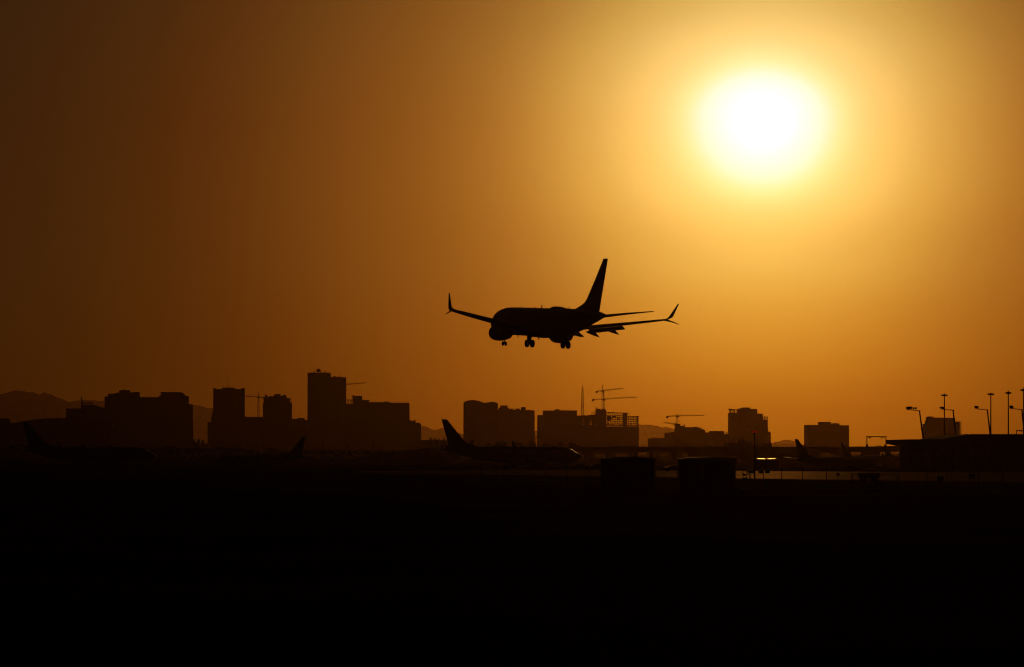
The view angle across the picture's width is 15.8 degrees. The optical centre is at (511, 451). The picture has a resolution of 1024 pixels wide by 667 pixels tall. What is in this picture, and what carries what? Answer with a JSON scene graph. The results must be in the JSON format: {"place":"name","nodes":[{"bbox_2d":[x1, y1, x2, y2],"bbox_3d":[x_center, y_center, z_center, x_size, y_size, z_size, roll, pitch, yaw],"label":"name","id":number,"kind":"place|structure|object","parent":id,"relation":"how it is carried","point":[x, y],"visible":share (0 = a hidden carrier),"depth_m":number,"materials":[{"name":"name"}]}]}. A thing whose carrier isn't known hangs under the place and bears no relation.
{"place":"outdoors","nodes":[
{"label":"outdoors","id":0,"kind":"place"},
{"bbox_2d":[0,390,80,422],"bbox_3d":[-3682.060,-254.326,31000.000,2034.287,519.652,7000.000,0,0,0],"label":"mountains","id":1,"kind":"structure","parent":0,"point":[17,406],"depth_m":30188.43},
{"bbox_2d":[71,400,212,442],"bbox_3d":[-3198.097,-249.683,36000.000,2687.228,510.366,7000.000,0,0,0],"label":"mountains","id":2,"kind":"structure","parent":0,"point":[202,415],"depth_m":35104.16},
{"bbox_2d":[421,426,462,439],"bbox_3d":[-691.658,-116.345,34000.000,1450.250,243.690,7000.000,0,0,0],"label":"mountains","id":3,"kind":"structure","parent":0,"point":[427,433],"depth_m":33103.02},
{"bbox_2d":[0,452,1023,666],"bbox_3d":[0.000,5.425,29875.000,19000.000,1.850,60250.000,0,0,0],"label":"ground","id":4,"kind":"structure","parent":0,"point":[209,562],"depth_m":141.00,"materials":[{"name":"soil"}]},
{"bbox_2d":[0,418,10,450],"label":"office building","id":5,"kind":"structure","parent":4,"relation":"on","point":[4,421],"depth_m":5600.00,"materials":[{"name":"concrete"}]},
{"bbox_2d":[66,408,82,417],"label":"office building","id":6,"kind":"structure","parent":4,"relation":"on","point":[74,412],"depth_m":5900.00,"materials":[{"name":"stone"}]},
{"bbox_2d":[16,422,155,466],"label":"airliner","id":7,"kind":"object","parent":4,"relation":"on","point":[90,455],"visible":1,"depth_m":1056.78,"materials":[{"name":"paint"}]},
{"bbox_2d":[81,396,106,421],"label":"church","id":8,"kind":"structure","parent":4,"relation":"on","point":[95,412],"depth_m":5950.00,"materials":[{"name":"stone"}]},
{"bbox_2d":[105,389,139,446],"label":"office tower","id":9,"kind":"structure","parent":4,"relation":"on","point":[123,411],"depth_m":6300.00,"materials":[{"name":"concrete"}]},
{"bbox_2d":[140,397,157,454],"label":"office building","id":10,"kind":"structure","parent":4,"relation":"on","point":[149,423],"depth_m":6420.00,"materials":[{"name":"black glass"}]},
{"bbox_2d":[158,390,192,454],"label":"office tower","id":11,"kind":"structure","parent":4,"relation":"on","point":[175,418],"depth_m":6250.00,"materials":[{"name":"black glass"}]},
{"bbox_2d":[190,443,208,455],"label":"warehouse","id":12,"kind":"structure","parent":4,"relation":"on","point":[205,445],"depth_m":5000.00,"materials":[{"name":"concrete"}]},
{"bbox_2d":[208,387,244,454],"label":"office tower","id":13,"kind":"structure","parent":4,"relation":"on","point":[225,427],"depth_m":6500.00,"materials":[{"name":"black glass"}]},
{"bbox_2d":[0,445,472,459],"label":"tree belt","id":14,"kind":"object","parent":4,"relation":"on","point":[239,450],"visible":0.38,"depth_m":2497.77,"materials":[{"name":"black plant"}]},
{"bbox_2d":[243,416,263,454],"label":"office building","id":15,"kind":"structure","parent":4,"relation":"on","point":[253,434],"depth_m":6150.00,"materials":[{"name":"concrete"}]},
{"bbox_2d":[214,437,311,466],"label":"airliner","id":16,"kind":"object","parent":4,"relation":"on","point":[293,454],"visible":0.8,"depth_m":1162.61,"materials":[{"name":"paint"}]},
{"bbox_2d":[263,394,291,454],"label":"residential tower","id":17,"kind":"structure","parent":4,"relation":"on","point":[277,412],"depth_m":6350.00,"materials":[{"name":"stone"}]},
{"bbox_2d":[290,418,307,454],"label":"office building","id":18,"kind":"structure","parent":4,"relation":"on","point":[298,429],"depth_m":6100.00,"materials":[{"name":"stone"}]},
{"bbox_2d":[307,369,345,454],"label":"skyscraper","id":19,"kind":"structure","parent":4,"relation":"on","point":[326,393],"depth_m":6900.00,"materials":[{"name":"black glass"}]},
{"bbox_2d":[341,395,409,454],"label":"unfinished building","id":20,"kind":"structure","parent":4,"relation":"on","point":[365,424],"depth_m":6450.00,"materials":[{"name":"concrete"}]},
{"bbox_2d":[336,448,448,460],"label":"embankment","id":21,"kind":"structure","parent":4,"relation":"on","point":[427,454],"depth_m":2213.00,"materials":[{"name":"soil"}]},
{"bbox_2d":[400,420,420,450],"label":"office building","id":22,"kind":"structure","parent":4,"relation":"on","point":[410,430],"depth_m":5900.00,"materials":[{"name":"stone"}]},
{"bbox_2d":[428,438,432,447],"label":"tree","id":23,"kind":"object","parent":4,"relation":"on","point":[430,442],"visible":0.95,"depth_m":4199.08,"materials":[{"name":"black plant"}]},
{"bbox_2d":[420,440,447,448],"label":"warehouse","id":24,"kind":"structure","parent":4,"relation":"on","point":[423,443],"depth_m":4300.00,"materials":[{"name":"concrete"}]},
{"bbox_2d":[435,438,440,446],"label":"tree","id":25,"kind":"object","parent":4,"relation":"on","point":[438,444],"visible":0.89,"depth_m":4198.14,"materials":[{"name":"black plant"}]},
{"bbox_2d":[441,437,445,446],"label":"tree","id":26,"kind":"object","parent":4,"relation":"on","point":[443,441],"visible":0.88,"depth_m":4199.77,"materials":[{"name":"black plant"}]},
{"bbox_2d":[463,400,497,446],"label":"hotel tower","id":27,"kind":"structure","parent":4,"relation":"on","point":[480,423],"depth_m":6050.00,"materials":[{"name":"concrete"}]},
{"bbox_2d":[484,442,493,446],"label":"tree","id":28,"kind":"object","parent":4,"relation":"on","point":[487,444],"visible":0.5,"depth_m":2998.20,"materials":[{"name":"black plant"}]},
{"bbox_2d":[494,440,507,445],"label":"tree","id":29,"kind":"object","parent":4,"relation":"on","point":[502,442],"visible":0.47,"depth_m":2996.96,"materials":[{"name":"black plant"}]},
{"bbox_2d":[430,419,580,468],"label":"airliner","id":30,"kind":"object","parent":4,"relation":"on","point":[514,454],"visible":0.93,"depth_m":971.72,"materials":[{"name":"paint"}]},
{"bbox_2d":[498,405,534,446],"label":"residential tower","id":31,"kind":"structure","parent":4,"relation":"on","point":[516,424],"depth_m":6200.00,"materials":[{"name":"stone"}]},
{"bbox_2d":[514,440,523,446],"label":"tree","id":32,"kind":"object","parent":4,"relation":"on","point":[516,443],"visible":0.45,"depth_m":2999.11,"materials":[{"name":"black plant"}]},
{"bbox_2d":[528,440,535,446],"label":"tree","id":33,"kind":"object","parent":4,"relation":"on","point":[530,444],"visible":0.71,"depth_m":2998.70,"materials":[{"name":"black plant"}]},
{"bbox_2d":[541,441,551,446],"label":"tree","id":34,"kind":"object","parent":4,"relation":"on","point":[545,444],"visible":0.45,"depth_m":2998.06,"materials":[{"name":"black plant"}]},
{"bbox_2d":[537,409,576,446],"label":"office building","id":35,"kind":"structure","parent":4,"relation":"on","point":[554,426],"depth_m":6000.00,"materials":[{"name":"concrete"}]},
{"bbox_2d":[581,383,583,413],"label":"radio mast","id":36,"kind":"object","parent":4,"relation":"on","point":[581,401],"visible":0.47,"depth_m":6398.00,"materials":[{"name":"brown metal"}]},
{"bbox_2d":[577,407,638,454],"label":"unfinished building","id":37,"kind":"structure","parent":4,"relation":"on","point":[594,430],"depth_m":6120.00,"materials":[{"name":"concrete"}]},
{"bbox_2d":[596,385,622,407],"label":"tower crane","id":38,"kind":"object","parent":4,"relation":"on","point":[607,390],"visible":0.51,"depth_m":6228.35,"materials":[{"name":"brown paint"}]},
{"bbox_2d":[592,389,636,408],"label":"tower crane","id":39,"kind":"object","parent":4,"relation":"on","point":[603,398],"visible":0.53,"depth_m":6188.86,"materials":[{"name":"black metal"}]},
{"bbox_2d":[599,457,655,491],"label":"shed","id":40,"kind":"structure","parent":4,"relation":"on","point":[627,474],"depth_m":406.00,"materials":[{"name":"grey metal"}]},
{"bbox_2d":[624,473,632,491],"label":"door","id":41,"kind":"structure","parent":40,"relation":"in","point":[628,477],"depth_m":405.98,"materials":[{"name":"grey metal"}]},
{"bbox_2d":[646,438,664,454],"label":"office building","id":42,"kind":"structure","parent":4,"relation":"on","point":[653,441],"depth_m":5900.00,"materials":[{"name":"stone"}]},
{"bbox_2d":[437,445,899,461],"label":"road bridge","id":43,"kind":"structure","parent":4,"relation":"on","point":[780,454],"depth_m":2200.20,"materials":[{"name":"concrete"}]},
{"bbox_2d":[866,436,886,445],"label":"gantry","id":44,"kind":"object","parent":43,"relation":"on","point":[875,436],"visible":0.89,"depth_m":2205.72,"materials":[{"name":"metal"}]},
{"bbox_2d":[666,414,702,423],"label":"tower crane","id":45,"kind":"object","parent":4,"relation":"on","point":[678,415],"visible":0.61,"depth_m":6198.80,"materials":[{"name":"brown paint"}]},
{"bbox_2d":[664,424,706,454],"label":"unfinished building","id":46,"kind":"structure","parent":4,"relation":"on","point":[695,436],"depth_m":6100.00,"materials":[{"name":"concrete"}]},
{"bbox_2d":[381,462,1023,493],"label":"fence","id":47,"kind":"object","parent":4,"relation":"on","point":[763,470],"visible":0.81,"depth_m":424.13,"materials":[{"name":"metal"}]},
{"bbox_2d":[677,457,736,491],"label":"shed","id":48,"kind":"structure","parent":4,"relation":"on","point":[706,474],"depth_m":408.00,"materials":[{"name":"grey metal"}]},
{"bbox_2d":[703,473,712,491],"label":"door","id":49,"kind":"structure","parent":48,"relation":"in","point":[707,477],"depth_m":407.97,"materials":[{"name":"grey metal"}]},
{"bbox_2d":[705,431,727,446],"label":"office building","id":50,"kind":"structure","parent":4,"relation":"on","point":[721,437],"depth_m":6180.00,"materials":[{"name":"concrete"}]},
{"bbox_2d":[723,437,757,459],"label":"building","id":51,"kind":"structure","parent":4,"relation":"on","point":[742,443],"depth_m":2650.00,"materials":[{"name":"concrete"}]},
{"bbox_2d":[728,407,770,446],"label":"hotel tower","id":52,"kind":"structure","parent":4,"relation":"on","point":[744,422],"depth_m":6000.00,"materials":[{"name":"concrete"}]},
{"bbox_2d":[752,430,756,477],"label":"lamp pole","id":53,"kind":"object","parent":4,"relation":"on","point":[754,450],"visible":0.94,"depth_m":616.30,"materials":[{"name":"grey metal"}]},
{"bbox_2d":[755,459,777,468],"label":"service building","id":54,"kind":"structure","parent":4,"relation":"on","point":[766,463],"depth_m":1010.00,"materials":[{"name":"grey"}]},
{"bbox_2d":[762,443,771,446],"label":"building","id":55,"kind":"structure","parent":4,"relation":"on","point":[767,444],"depth_m":2650.00,"materials":[{"name":"concrete"}]},
{"bbox_2d":[804,422,848,454],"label":"hotel tower","id":56,"kind":"structure","parent":4,"relation":"on","point":[825,434],"depth_m":6050.00,"materials":[{"name":"concrete"}]},
{"bbox_2d":[785,439,876,468],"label":"airliner","id":57,"kind":"object","parent":4,"relation":"on","point":[831,462],"visible":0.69,"depth_m":1157.21,"materials":[{"name":"paint"}]},
{"bbox_2d":[830,442,888,465],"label":"airliner","id":58,"kind":"object","parent":4,"relation":"on","point":[880,460],"visible":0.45,"depth_m":1581.13,"materials":[{"name":"paint"}]},
{"bbox_2d":[857,473,879,481],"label":"trailer","id":59,"kind":"object","parent":4,"relation":"on","point":[863,478],"visible":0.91,"depth_m":537.84,"materials":[{"name":"grey metal"}]},
{"bbox_2d":[884,446,899,460],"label":"airliner","id":60,"kind":"object","parent":4,"relation":"on","point":[888,455],"visible":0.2,"depth_m":1894.86,"materials":[{"name":"paint"}]},
{"bbox_2d":[906,406,923,438],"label":"floodlight pole","id":61,"kind":"object","parent":4,"relation":"on","point":[909,408],"visible":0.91,"depth_m":999.82,"materials":[{"name":"metal"}]},
{"bbox_2d":[937,476,943,481],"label":"electrical cabinet","id":62,"kind":"object","parent":4,"relation":"on","point":[940,479],"visible":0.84,"depth_m":543.14,"materials":[{"name":"metal"}]},
{"bbox_2d":[922,416,960,437],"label":"building","id":63,"kind":"structure","parent":4,"relation":"on","point":[933,426],"depth_m":5800.00,"materials":[{"name":"concrete"}]},
{"bbox_2d":[941,392,947,434],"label":"mast light","id":64,"kind":"object","parent":4,"relation":"on","point":[944,394],"visible":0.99,"depth_m":1249.80,"materials":[{"name":"metal"}]},
{"bbox_2d":[939,406,956,434],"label":"floodlight pole","id":65,"kind":"object","parent":4,"relation":"on","point":[942,408],"visible":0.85,"depth_m":1009.84,"materials":[{"name":"metal"}]},
{"bbox_2d":[885,434,1023,469],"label":"terminal building","id":66,"kind":"structure","parent":4,"relation":"on","point":[977,452],"depth_m":880.00,"materials":[{"name":"metal"}]},
{"bbox_2d":[974,406,990,433],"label":"floodlight pole","id":67,"kind":"object","parent":4,"relation":"on","point":[975,407],"visible":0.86,"depth_m":1019.84,"materials":[{"name":"metal"}]},
{"bbox_2d":[987,393,993,433],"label":"mast light","id":68,"kind":"object","parent":4,"relation":"on","point":[990,394],"visible":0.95,"depth_m":1199.85,"materials":[{"name":"metal"}]},
{"bbox_2d":[1005,391,1011,433],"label":"mast light","id":69,"kind":"object","parent":4,"relation":"on","point":[1008,392],"visible":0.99,"depth_m":1179.80,"materials":[{"name":"metal"}]},
{"bbox_2d":[1009,405,1023,433],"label":"floodlight pole","id":70,"kind":"object","parent":4,"relation":"on","point":[1010,406],"visible":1,"depth_m":1019.85,"materials":[{"name":"metal"}]},
{"bbox_2d":[1020,386,1023,418],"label":"mast light","id":71,"kind":"object","parent":4,"relation":"on","point":[1023,400],"visible":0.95,"depth_m":1149.82,"materials":[{"name":"metal"}]},
{"bbox_2d":[0,0,1023,445],"label":"sky","id":72,"kind":"structure","parent":0,"point":[197,197],"materials":[{"name":"orange"}]},
{"bbox_2d":[446,259,679,348],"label":"airliner","id":73,"kind":"object","parent":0,"point":[562,326],"visible":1,"depth_m":531.95,"materials":[{"name":"paint"}]},
{"bbox_2d":[534,424,673,446],"bbox_3d":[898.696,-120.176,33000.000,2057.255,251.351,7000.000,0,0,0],"label":"mountains","id":74,"kind":"structure","parent":0,"point":[646,432],"depth_m":32026.80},
{"bbox_2d":[663,465,677,470],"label":"parked car","id":75,"kind":"object","parent":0,"point":[674,467],"visible":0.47,"depth_m":844.10,"materials":[{"name":"grey paint"}]},
{"bbox_2d":[360,470,1023,481],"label":"taxiway","id":76,"kind":"structure","parent":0,"point":[997,476],"depth_m":718.37,"materials":[{"name":"black asphalt"}]},
{"bbox_2d":[771,440,803,446],"bbox_3d":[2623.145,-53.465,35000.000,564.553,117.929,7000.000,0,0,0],"label":"mountains","id":77,"kind":"structure","parent":0,"point":[784,443],"depth_m":34203.92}
]}

